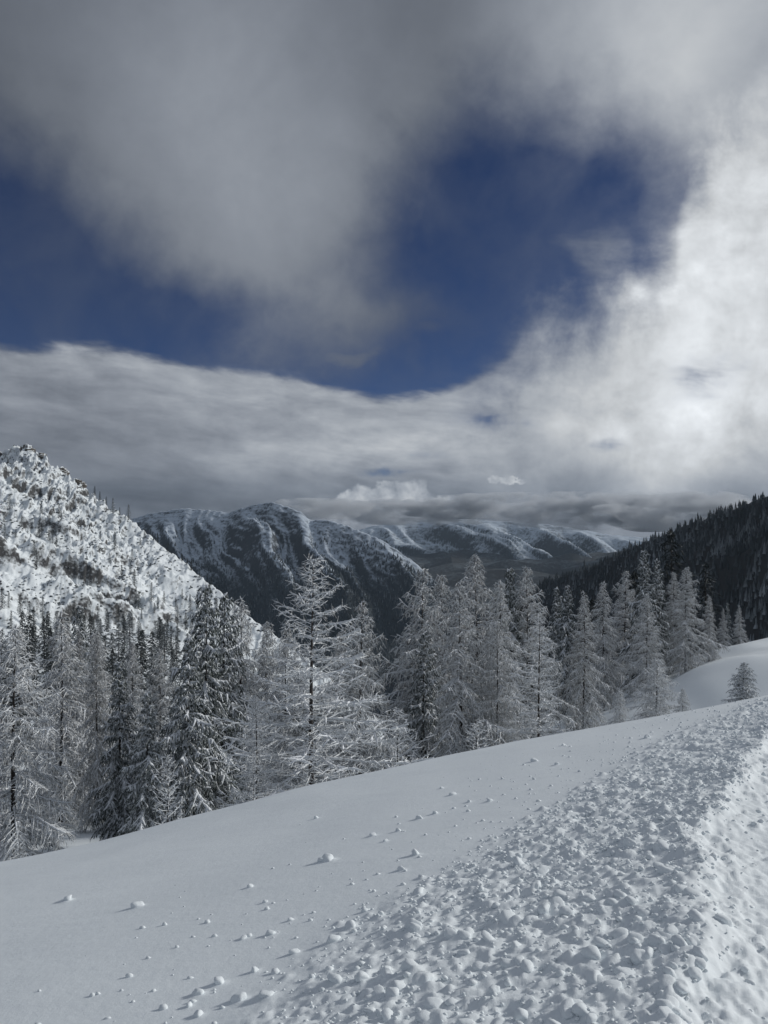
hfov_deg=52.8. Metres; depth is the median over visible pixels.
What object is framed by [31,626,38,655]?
conifer
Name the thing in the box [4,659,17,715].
conifer
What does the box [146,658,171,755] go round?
conifer
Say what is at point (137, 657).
conifer
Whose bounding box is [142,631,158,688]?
conifer
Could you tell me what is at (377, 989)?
snow lump
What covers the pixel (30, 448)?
rock outcrop
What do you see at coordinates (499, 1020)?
snow lump
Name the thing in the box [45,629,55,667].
conifer
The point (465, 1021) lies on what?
snow lump
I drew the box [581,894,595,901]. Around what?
snow lump
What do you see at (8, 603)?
conifer
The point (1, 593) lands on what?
conifer
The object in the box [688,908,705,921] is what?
snow lump
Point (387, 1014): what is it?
snow lump
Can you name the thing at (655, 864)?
snow lump
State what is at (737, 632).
larch tree
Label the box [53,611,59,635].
conifer
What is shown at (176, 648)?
conifer
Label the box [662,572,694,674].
larch tree
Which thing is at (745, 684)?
young spruce
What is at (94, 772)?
larch tree
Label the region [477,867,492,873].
snow lump
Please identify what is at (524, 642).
conifer
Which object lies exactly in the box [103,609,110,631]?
conifer
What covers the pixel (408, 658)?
larch tree
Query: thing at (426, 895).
snow lump
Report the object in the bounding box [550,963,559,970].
snow lump
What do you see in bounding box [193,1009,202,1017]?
snow lump
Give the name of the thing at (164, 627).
conifer
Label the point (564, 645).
spruce tree
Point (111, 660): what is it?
conifer
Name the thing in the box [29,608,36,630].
conifer
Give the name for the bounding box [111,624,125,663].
conifer
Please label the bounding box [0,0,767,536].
sky
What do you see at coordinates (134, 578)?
conifer
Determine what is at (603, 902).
snow lump
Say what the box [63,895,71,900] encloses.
snow lump
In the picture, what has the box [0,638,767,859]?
snow slope
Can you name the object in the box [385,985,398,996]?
snow lump
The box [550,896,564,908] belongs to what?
snow lump
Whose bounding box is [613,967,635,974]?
snow lump
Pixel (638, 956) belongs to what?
snow lump
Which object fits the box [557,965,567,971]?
snow lump
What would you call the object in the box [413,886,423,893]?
snow lump
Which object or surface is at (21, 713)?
conifer
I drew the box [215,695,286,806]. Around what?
larch tree
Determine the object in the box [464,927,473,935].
snow lump
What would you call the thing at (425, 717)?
spruce tree
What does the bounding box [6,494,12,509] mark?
conifer
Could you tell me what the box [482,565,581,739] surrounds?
larch tree
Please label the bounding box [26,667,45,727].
conifer
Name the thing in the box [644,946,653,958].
snow lump
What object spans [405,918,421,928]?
snow lump
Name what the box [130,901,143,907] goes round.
snow lump
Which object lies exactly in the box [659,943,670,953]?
snow lump
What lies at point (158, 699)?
larch tree
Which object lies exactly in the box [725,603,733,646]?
spruce tree
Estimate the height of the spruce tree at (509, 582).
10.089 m
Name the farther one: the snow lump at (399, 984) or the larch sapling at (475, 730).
the larch sapling at (475, 730)
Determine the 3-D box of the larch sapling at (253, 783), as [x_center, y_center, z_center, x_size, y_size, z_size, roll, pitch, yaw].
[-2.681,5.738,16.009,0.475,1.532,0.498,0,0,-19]
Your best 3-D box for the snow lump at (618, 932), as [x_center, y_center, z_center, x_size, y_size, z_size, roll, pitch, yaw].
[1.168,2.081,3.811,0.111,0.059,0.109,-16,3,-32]
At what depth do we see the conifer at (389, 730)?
74.69 m
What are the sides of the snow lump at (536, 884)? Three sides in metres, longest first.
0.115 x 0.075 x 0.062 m
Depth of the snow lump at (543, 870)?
5.22 m
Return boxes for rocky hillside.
[0,444,398,764]
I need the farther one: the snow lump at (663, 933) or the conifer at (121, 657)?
the conifer at (121, 657)
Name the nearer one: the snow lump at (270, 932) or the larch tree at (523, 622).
the snow lump at (270, 932)
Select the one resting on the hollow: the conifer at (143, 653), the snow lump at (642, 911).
the conifer at (143, 653)
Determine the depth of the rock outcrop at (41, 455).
420.66 m
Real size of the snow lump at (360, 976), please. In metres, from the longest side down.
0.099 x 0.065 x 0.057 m
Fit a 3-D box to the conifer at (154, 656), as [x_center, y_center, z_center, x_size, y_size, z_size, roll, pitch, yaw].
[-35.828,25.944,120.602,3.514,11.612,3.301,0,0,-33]
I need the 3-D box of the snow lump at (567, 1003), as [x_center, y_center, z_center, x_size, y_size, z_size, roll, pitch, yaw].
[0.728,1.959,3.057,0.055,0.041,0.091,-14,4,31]
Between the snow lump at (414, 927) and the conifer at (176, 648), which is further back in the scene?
the conifer at (176, 648)
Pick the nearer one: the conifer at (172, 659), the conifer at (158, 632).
the conifer at (172, 659)
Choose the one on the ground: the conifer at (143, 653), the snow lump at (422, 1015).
the snow lump at (422, 1015)
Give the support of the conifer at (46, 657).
on the hollow
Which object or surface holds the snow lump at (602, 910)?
on the ground
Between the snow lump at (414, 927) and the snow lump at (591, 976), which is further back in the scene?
the snow lump at (414, 927)
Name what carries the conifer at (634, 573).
on the snow slope
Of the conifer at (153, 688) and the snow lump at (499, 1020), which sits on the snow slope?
the conifer at (153, 688)
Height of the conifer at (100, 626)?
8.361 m
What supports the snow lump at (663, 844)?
on the ground
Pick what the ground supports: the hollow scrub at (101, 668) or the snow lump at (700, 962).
the snow lump at (700, 962)
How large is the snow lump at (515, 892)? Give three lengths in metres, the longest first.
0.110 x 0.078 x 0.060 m
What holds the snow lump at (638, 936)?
on the ground
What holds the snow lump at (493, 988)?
on the ground
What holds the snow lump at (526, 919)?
on the ground
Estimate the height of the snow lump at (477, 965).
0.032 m
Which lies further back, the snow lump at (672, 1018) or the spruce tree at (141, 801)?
the spruce tree at (141, 801)
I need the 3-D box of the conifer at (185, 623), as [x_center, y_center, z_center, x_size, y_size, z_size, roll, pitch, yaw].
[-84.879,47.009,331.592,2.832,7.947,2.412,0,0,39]
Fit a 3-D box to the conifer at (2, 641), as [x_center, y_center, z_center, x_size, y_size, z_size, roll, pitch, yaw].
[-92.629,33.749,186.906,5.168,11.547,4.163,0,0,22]
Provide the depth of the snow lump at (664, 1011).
2.88 m
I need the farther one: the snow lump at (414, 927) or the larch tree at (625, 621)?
the larch tree at (625, 621)
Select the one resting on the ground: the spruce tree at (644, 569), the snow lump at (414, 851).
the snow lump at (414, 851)
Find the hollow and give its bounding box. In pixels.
[0,638,253,738]
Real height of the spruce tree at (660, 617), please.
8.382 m
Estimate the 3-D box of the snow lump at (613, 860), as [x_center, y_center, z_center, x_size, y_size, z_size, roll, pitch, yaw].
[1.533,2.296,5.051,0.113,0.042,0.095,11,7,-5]
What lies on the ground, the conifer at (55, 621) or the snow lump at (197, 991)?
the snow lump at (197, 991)
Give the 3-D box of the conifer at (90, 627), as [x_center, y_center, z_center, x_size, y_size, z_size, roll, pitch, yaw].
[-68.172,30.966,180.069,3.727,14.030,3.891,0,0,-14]
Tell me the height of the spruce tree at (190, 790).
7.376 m
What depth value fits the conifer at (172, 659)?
150.79 m
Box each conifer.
[0,587,6,608]
[0,628,5,666]
[0,676,19,764]
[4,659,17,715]
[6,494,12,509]
[6,592,11,608]
[9,611,12,628]
[10,677,32,760]
[17,595,23,614]
[17,611,29,658]
[21,615,38,676]
[26,601,31,617]
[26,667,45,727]
[28,627,38,665]
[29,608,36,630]
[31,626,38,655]
[33,550,38,569]
[33,618,50,668]
[36,521,42,537]
[37,644,56,704]
[40,597,46,617]
[42,612,53,655]
[43,639,64,696]
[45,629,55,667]
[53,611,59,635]
[84,615,95,662]
[94,612,101,638]
[97,619,102,639]
[99,635,109,692]
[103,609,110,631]
[104,649,117,708]
[105,633,118,678]
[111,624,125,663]
[112,532,117,550]
[117,647,127,688]
[119,617,128,649]
[121,610,137,649]
[123,643,140,709]
[126,504,131,519]
[132,569,136,586]
[133,630,150,696]
[135,591,141,609]
[135,644,140,676]
[138,629,147,671]
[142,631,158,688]
[144,642,161,706]
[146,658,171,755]
[146,673,165,739]
[148,582,154,601]
[152,616,163,645]
[155,618,169,659]
[155,623,170,674]
[165,619,170,651]
[167,647,179,684]
[168,626,174,653]
[168,652,179,698]
[170,635,182,667]
[175,605,180,620]
[183,613,188,629]
[291,698,308,770]
[313,699,323,766]
[380,710,393,761]
[511,604,543,725]
[577,598,607,699]
[617,571,639,678]
[653,530,697,658]
[690,562,729,652]
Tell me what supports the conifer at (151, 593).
on the rocky hillside
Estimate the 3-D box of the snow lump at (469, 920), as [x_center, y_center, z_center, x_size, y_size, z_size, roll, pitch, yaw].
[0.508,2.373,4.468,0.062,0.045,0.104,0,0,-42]
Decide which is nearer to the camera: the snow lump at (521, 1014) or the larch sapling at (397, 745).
the snow lump at (521, 1014)
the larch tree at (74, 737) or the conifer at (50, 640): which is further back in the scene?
the conifer at (50, 640)
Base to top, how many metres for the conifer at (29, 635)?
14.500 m
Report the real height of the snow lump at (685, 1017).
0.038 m
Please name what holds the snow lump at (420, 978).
on the ground
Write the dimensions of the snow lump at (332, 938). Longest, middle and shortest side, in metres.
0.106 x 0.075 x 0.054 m
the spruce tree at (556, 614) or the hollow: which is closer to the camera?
the spruce tree at (556, 614)
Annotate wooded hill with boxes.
[369,496,767,717]
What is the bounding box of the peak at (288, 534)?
[131,502,479,664]
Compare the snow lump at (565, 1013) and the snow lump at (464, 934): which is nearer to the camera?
the snow lump at (565, 1013)
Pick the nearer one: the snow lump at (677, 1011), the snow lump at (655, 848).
the snow lump at (677, 1011)
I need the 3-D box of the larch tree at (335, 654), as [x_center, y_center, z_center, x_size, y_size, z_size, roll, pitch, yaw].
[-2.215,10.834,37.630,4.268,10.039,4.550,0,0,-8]
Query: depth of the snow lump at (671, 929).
3.63 m
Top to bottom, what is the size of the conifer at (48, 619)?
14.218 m
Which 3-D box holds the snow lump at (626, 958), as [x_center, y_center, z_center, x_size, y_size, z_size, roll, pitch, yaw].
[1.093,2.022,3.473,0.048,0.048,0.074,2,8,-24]
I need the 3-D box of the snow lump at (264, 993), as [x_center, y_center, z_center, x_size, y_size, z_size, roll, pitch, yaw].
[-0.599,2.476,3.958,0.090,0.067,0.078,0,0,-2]
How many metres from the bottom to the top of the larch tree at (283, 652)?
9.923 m
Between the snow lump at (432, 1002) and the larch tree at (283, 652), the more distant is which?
the larch tree at (283, 652)
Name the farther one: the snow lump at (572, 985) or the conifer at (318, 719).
the conifer at (318, 719)
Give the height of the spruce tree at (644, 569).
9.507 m
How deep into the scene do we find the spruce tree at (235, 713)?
25.47 m
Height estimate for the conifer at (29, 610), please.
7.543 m
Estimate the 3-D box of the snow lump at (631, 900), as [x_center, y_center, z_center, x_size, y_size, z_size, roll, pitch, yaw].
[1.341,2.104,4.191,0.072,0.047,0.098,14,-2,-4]
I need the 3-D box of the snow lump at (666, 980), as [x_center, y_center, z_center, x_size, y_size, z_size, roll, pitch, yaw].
[1.142,1.908,3.131,0.087,0.041,0.061,-14,7,-29]
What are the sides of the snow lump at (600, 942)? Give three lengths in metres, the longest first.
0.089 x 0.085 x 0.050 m
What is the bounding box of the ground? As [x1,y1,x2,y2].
[0,695,767,1023]
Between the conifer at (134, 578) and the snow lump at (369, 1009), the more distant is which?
the conifer at (134, 578)
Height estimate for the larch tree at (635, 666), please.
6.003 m
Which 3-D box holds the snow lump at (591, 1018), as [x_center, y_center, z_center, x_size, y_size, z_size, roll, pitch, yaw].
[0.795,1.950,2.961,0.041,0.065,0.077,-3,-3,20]
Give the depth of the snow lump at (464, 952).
3.90 m
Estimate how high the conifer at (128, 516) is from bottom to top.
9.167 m
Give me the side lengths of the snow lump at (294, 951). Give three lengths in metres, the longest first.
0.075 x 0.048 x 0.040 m
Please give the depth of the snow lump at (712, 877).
4.47 m
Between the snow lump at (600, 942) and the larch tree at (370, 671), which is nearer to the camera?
the snow lump at (600, 942)
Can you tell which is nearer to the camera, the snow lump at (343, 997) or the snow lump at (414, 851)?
the snow lump at (343, 997)
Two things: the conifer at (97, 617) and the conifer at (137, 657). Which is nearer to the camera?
the conifer at (137, 657)
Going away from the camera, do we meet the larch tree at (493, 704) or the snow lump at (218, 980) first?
the snow lump at (218, 980)
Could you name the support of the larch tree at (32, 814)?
on the snow slope
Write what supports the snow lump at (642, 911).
on the ground
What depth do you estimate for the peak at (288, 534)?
2392.23 m
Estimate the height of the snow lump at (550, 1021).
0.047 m
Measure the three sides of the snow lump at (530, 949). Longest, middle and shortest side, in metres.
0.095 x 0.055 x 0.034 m
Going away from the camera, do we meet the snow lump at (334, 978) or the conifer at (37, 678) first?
the snow lump at (334, 978)
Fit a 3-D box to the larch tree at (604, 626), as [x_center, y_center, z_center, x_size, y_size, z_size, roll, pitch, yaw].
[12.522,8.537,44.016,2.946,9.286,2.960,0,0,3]
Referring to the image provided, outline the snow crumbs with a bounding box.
[35,697,767,1023]
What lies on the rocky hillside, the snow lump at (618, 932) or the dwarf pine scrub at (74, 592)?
the dwarf pine scrub at (74, 592)
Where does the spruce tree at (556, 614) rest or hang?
on the snow slope
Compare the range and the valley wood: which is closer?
the valley wood
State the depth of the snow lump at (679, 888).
4.28 m
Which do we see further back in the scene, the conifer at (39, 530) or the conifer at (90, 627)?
the conifer at (39, 530)
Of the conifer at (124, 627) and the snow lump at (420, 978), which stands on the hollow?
the conifer at (124, 627)
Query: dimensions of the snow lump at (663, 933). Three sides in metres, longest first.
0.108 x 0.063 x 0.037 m
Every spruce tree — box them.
[54,605,97,760]
[87,662,153,840]
[116,691,169,836]
[157,635,219,824]
[158,581,245,822]
[203,593,260,806]
[399,631,451,765]
[493,566,540,737]
[540,587,568,713]
[546,585,586,719]
[615,550,665,698]
[639,558,676,680]
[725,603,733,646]
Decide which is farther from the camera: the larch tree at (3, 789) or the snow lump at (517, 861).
the larch tree at (3, 789)
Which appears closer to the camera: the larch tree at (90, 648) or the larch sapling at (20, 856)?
the larch sapling at (20, 856)
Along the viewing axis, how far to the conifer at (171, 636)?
257.10 m
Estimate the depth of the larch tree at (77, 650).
34.94 m
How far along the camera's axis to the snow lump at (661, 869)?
4.58 m
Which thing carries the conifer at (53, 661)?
on the hollow
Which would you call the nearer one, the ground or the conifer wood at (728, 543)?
the ground
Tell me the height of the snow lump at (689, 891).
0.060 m
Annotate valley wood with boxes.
[233,552,615,722]
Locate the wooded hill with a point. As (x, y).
(723, 587)
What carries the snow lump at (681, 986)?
on the ground
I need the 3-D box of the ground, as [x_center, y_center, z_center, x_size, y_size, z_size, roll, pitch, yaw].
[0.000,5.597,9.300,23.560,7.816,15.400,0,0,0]
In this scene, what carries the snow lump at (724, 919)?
on the ground
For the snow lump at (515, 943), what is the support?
on the ground
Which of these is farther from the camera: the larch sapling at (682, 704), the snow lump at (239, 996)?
the larch sapling at (682, 704)
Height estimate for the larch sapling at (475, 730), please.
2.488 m
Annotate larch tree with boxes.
[0,624,80,861]
[0,705,43,846]
[9,611,109,828]
[42,632,75,792]
[57,633,144,803]
[63,628,95,810]
[71,630,126,833]
[109,642,157,780]
[124,647,179,803]
[200,553,432,807]
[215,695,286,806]
[219,596,287,797]
[243,621,295,792]
[253,625,329,787]
[298,600,418,785]
[300,634,377,778]
[331,567,476,773]
[391,574,484,753]
[425,576,513,757]
[440,552,502,744]
[452,580,533,748]
[462,622,528,750]
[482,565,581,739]
[493,615,572,741]
[550,593,611,731]
[575,581,628,713]
[578,571,640,692]
[614,594,673,700]
[619,659,680,720]
[662,567,729,678]
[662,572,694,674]
[691,595,721,662]
[716,609,731,648]
[730,605,749,644]
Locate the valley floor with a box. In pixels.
[295,549,621,698]
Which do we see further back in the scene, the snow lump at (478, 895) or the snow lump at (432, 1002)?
the snow lump at (478, 895)
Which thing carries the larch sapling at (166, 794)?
on the ground
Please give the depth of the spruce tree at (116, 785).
24.77 m
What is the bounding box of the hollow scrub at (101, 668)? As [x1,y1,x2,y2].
[0,640,277,726]
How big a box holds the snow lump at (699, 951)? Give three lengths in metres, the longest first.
0.076 x 0.050 x 0.044 m
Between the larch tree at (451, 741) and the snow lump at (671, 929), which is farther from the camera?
the larch tree at (451, 741)
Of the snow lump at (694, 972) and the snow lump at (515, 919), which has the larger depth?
the snow lump at (515, 919)
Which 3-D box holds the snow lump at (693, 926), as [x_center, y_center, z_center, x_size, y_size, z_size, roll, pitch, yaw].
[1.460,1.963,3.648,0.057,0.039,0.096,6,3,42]
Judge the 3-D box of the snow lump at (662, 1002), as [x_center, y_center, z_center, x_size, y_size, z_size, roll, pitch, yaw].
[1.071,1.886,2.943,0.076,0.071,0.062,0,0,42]
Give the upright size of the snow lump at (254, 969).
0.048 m
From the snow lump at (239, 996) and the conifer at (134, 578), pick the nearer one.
the snow lump at (239, 996)
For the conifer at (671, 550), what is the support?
on the snow slope
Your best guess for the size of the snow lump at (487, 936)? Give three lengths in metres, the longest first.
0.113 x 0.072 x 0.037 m
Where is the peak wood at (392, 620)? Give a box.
[137,516,478,660]
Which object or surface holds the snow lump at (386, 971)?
on the ground
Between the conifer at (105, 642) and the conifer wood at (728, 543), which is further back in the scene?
the conifer wood at (728, 543)
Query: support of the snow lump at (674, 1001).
on the ground
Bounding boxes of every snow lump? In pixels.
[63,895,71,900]
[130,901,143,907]
[186,1001,191,1007]
[191,988,203,995]
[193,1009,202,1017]
[214,976,223,984]
[230,991,246,1003]
[251,966,258,972]
[258,990,273,998]
[265,929,275,934]
[289,948,299,954]
[322,853,333,861]
[326,934,340,943]
[327,973,341,983]
[339,994,352,1003]
[344,920,355,928]
[355,970,368,981]
[362,1007,375,1012]
[372,985,384,995]
[381,1008,392,1021]
[382,968,392,977]
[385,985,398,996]
[392,980,405,990]
[400,958,418,971]
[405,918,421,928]
[409,922,421,931]
[411,849,418,854]
[412,972,433,985]
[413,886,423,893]
[415,1010,430,1021]
[423,997,442,1008]
[424,893,432,897]
[444,928,457,938]
[445,998,457,1005]
[456,1018,474,1023]
[458,929,470,939]
[458,949,469,955]
[464,917,476,922]
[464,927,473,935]
[472,961,484,969]
[476,892,487,897]
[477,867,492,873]
[481,930,494,941]
[489,984,499,995]
[490,1017,506,1023]
[500,910,514,924]
[501,958,515,967]
[510,914,522,926]
[510,940,520,948]
[511,887,519,897]
[513,856,523,865]
[514,955,523,964]
[514,1007,528,1021]
[521,959,533,972]
[521,995,533,1001]
[522,915,537,923]
[527,947,534,951]
[530,880,540,888]
[536,867,548,873]
[537,903,549,914]
[546,1018,560,1023]
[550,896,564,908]
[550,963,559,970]
[553,889,565,896]
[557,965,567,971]
[558,906,573,916]
[560,870,569,875]
[560,998,573,1011]
[561,1008,574,1019]
[570,983,583,989]
[571,1002,588,1016]
[580,945,600,959]
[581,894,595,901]
[586,969,602,982]
[586,1013,596,1023]
[593,937,607,947]
[596,899,607,905]
[596,904,607,913]
[602,979,621,989]
[606,898,617,905]
[610,858,617,863]
[612,927,627,938]
[613,889,626,897]
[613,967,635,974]
[622,956,632,963]
[623,837,636,846]
[625,895,638,904]
[627,932,642,941]
[630,948,647,964]
[635,908,649,915]
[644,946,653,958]
[647,934,659,945]
[652,842,660,851]
[652,862,664,867]
[654,999,673,1010]
[656,839,668,849]
[657,865,672,874]
[658,930,670,936]
[658,974,674,989]
[658,1006,674,1017]
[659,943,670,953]
[661,901,673,909]
[663,966,676,977]
[663,995,679,1007]
[664,923,678,934]
[667,1013,680,1023]
[668,961,678,969]
[671,934,687,945]
[672,1006,681,1014]
[674,979,689,994]
[675,884,686,892]
[678,1011,692,1023]
[682,887,702,896]
[685,935,699,945]
[687,923,700,930]
[687,966,702,980]
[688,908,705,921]
[692,945,708,960]
[695,956,705,968]
[704,873,715,879]
[714,913,733,926]
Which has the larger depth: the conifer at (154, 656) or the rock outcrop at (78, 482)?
the rock outcrop at (78, 482)
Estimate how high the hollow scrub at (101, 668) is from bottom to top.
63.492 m
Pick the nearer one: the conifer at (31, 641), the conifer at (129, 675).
the conifer at (129, 675)
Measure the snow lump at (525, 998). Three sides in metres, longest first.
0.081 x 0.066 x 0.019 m
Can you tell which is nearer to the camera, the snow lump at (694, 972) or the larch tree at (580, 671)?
the snow lump at (694, 972)
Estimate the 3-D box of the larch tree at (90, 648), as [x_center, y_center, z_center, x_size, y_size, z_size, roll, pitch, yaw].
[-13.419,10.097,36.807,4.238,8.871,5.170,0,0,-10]
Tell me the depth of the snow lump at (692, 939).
3.48 m
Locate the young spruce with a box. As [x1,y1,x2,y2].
[721,662,759,703]
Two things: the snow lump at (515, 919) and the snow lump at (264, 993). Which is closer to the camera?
the snow lump at (264, 993)
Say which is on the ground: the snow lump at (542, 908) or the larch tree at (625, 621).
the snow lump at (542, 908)
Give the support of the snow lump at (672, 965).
on the ground
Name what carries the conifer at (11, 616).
on the rocky hillside
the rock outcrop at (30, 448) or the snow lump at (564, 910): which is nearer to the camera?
the snow lump at (564, 910)
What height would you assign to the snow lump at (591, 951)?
0.090 m
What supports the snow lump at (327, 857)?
on the ground
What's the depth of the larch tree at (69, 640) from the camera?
41.85 m
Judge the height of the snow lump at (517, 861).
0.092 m
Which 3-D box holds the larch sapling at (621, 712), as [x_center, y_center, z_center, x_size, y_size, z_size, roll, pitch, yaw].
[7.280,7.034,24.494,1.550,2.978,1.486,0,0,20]
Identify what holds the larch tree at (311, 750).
on the snow slope
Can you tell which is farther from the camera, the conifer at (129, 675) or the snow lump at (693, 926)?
the conifer at (129, 675)
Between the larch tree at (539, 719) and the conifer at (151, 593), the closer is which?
the larch tree at (539, 719)
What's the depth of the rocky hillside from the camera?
346.94 m
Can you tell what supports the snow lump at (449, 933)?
on the ground
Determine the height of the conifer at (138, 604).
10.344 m
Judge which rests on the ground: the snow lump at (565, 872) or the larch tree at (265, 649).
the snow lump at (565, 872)
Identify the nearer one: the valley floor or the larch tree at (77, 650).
the larch tree at (77, 650)
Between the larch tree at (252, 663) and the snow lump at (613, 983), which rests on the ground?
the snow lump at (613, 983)
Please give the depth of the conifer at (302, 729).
78.78 m
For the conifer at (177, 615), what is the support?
on the rocky hillside
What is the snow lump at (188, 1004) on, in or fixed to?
on the ground
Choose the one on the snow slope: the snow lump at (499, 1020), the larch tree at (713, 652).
the larch tree at (713, 652)
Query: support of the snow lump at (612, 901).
on the ground
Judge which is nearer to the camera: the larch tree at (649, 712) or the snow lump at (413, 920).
the snow lump at (413, 920)
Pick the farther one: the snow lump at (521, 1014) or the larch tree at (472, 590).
the larch tree at (472, 590)
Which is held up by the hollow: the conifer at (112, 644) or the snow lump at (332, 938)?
the conifer at (112, 644)
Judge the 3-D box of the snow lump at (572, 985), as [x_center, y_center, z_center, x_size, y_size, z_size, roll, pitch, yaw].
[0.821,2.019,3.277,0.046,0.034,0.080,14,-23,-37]
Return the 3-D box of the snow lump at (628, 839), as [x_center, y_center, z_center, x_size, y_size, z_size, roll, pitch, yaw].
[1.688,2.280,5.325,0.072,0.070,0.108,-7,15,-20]
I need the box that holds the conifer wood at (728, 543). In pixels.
[424,493,767,710]
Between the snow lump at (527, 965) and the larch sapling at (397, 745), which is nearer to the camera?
the snow lump at (527, 965)
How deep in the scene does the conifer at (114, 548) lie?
361.85 m
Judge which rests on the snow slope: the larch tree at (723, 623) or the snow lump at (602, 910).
the larch tree at (723, 623)
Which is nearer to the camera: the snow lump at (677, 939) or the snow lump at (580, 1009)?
the snow lump at (580, 1009)
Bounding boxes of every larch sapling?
[12,821,26,858]
[149,754,188,824]
[243,753,261,800]
[368,707,438,770]
[465,719,497,748]
[600,687,629,725]
[671,688,691,712]
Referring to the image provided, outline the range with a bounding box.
[359,519,649,559]
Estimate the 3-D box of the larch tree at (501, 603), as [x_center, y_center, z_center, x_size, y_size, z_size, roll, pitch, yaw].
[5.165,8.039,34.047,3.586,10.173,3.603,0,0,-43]
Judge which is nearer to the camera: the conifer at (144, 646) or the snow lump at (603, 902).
the snow lump at (603, 902)
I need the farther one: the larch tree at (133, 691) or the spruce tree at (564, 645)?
the spruce tree at (564, 645)
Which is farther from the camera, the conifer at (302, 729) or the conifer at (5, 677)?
the conifer at (302, 729)
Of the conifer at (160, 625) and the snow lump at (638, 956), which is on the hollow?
the conifer at (160, 625)
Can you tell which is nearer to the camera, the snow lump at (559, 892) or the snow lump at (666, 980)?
the snow lump at (666, 980)
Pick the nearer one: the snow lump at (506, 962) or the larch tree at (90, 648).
the snow lump at (506, 962)
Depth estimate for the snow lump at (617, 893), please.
4.27 m
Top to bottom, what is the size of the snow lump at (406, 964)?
0.085 m
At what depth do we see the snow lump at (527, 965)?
3.57 m
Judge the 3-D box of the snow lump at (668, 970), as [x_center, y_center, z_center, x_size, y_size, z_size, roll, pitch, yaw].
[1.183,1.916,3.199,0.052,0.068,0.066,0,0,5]
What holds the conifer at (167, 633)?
on the rocky hillside
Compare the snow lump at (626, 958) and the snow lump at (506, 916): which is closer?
the snow lump at (626, 958)
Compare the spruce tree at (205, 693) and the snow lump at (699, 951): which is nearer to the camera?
the snow lump at (699, 951)
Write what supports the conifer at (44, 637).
on the hollow
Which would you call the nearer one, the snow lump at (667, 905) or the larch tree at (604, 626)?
the snow lump at (667, 905)
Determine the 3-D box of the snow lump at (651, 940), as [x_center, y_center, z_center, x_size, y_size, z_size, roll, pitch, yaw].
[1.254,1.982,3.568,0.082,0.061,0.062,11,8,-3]
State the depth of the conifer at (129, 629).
221.75 m
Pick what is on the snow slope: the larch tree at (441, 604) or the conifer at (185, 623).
the larch tree at (441, 604)
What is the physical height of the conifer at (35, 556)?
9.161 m
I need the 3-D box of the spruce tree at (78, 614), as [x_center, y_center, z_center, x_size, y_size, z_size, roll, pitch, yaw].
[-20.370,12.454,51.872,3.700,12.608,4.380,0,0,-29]
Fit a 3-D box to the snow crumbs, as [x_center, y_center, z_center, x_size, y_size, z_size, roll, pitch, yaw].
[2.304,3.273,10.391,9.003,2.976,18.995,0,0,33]
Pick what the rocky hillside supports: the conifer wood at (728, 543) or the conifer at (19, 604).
the conifer at (19, 604)
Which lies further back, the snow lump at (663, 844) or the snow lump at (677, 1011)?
the snow lump at (663, 844)
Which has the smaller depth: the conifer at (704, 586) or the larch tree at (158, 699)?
the larch tree at (158, 699)
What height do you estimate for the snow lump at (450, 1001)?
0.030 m
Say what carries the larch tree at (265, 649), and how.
on the snow slope
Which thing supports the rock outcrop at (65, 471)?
on the rocky hillside
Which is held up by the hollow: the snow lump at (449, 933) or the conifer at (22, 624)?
the conifer at (22, 624)
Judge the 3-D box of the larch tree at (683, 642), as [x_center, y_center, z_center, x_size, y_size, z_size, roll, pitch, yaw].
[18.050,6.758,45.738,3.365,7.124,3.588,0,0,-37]
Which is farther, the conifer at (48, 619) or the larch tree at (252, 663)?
the conifer at (48, 619)
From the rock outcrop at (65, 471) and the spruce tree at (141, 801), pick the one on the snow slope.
the spruce tree at (141, 801)
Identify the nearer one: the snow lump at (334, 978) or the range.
the snow lump at (334, 978)
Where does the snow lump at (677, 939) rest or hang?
on the ground
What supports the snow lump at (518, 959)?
on the ground
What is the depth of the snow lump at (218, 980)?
4.27 m
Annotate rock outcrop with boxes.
[20,444,35,452]
[36,453,47,458]
[59,466,69,475]
[75,479,86,488]
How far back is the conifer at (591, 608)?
56.15 m
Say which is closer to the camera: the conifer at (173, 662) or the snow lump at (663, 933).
the snow lump at (663, 933)
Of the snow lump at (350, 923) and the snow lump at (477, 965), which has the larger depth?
the snow lump at (350, 923)
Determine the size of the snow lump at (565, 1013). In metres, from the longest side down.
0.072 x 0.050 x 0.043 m
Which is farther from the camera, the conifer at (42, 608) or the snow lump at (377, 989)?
the conifer at (42, 608)

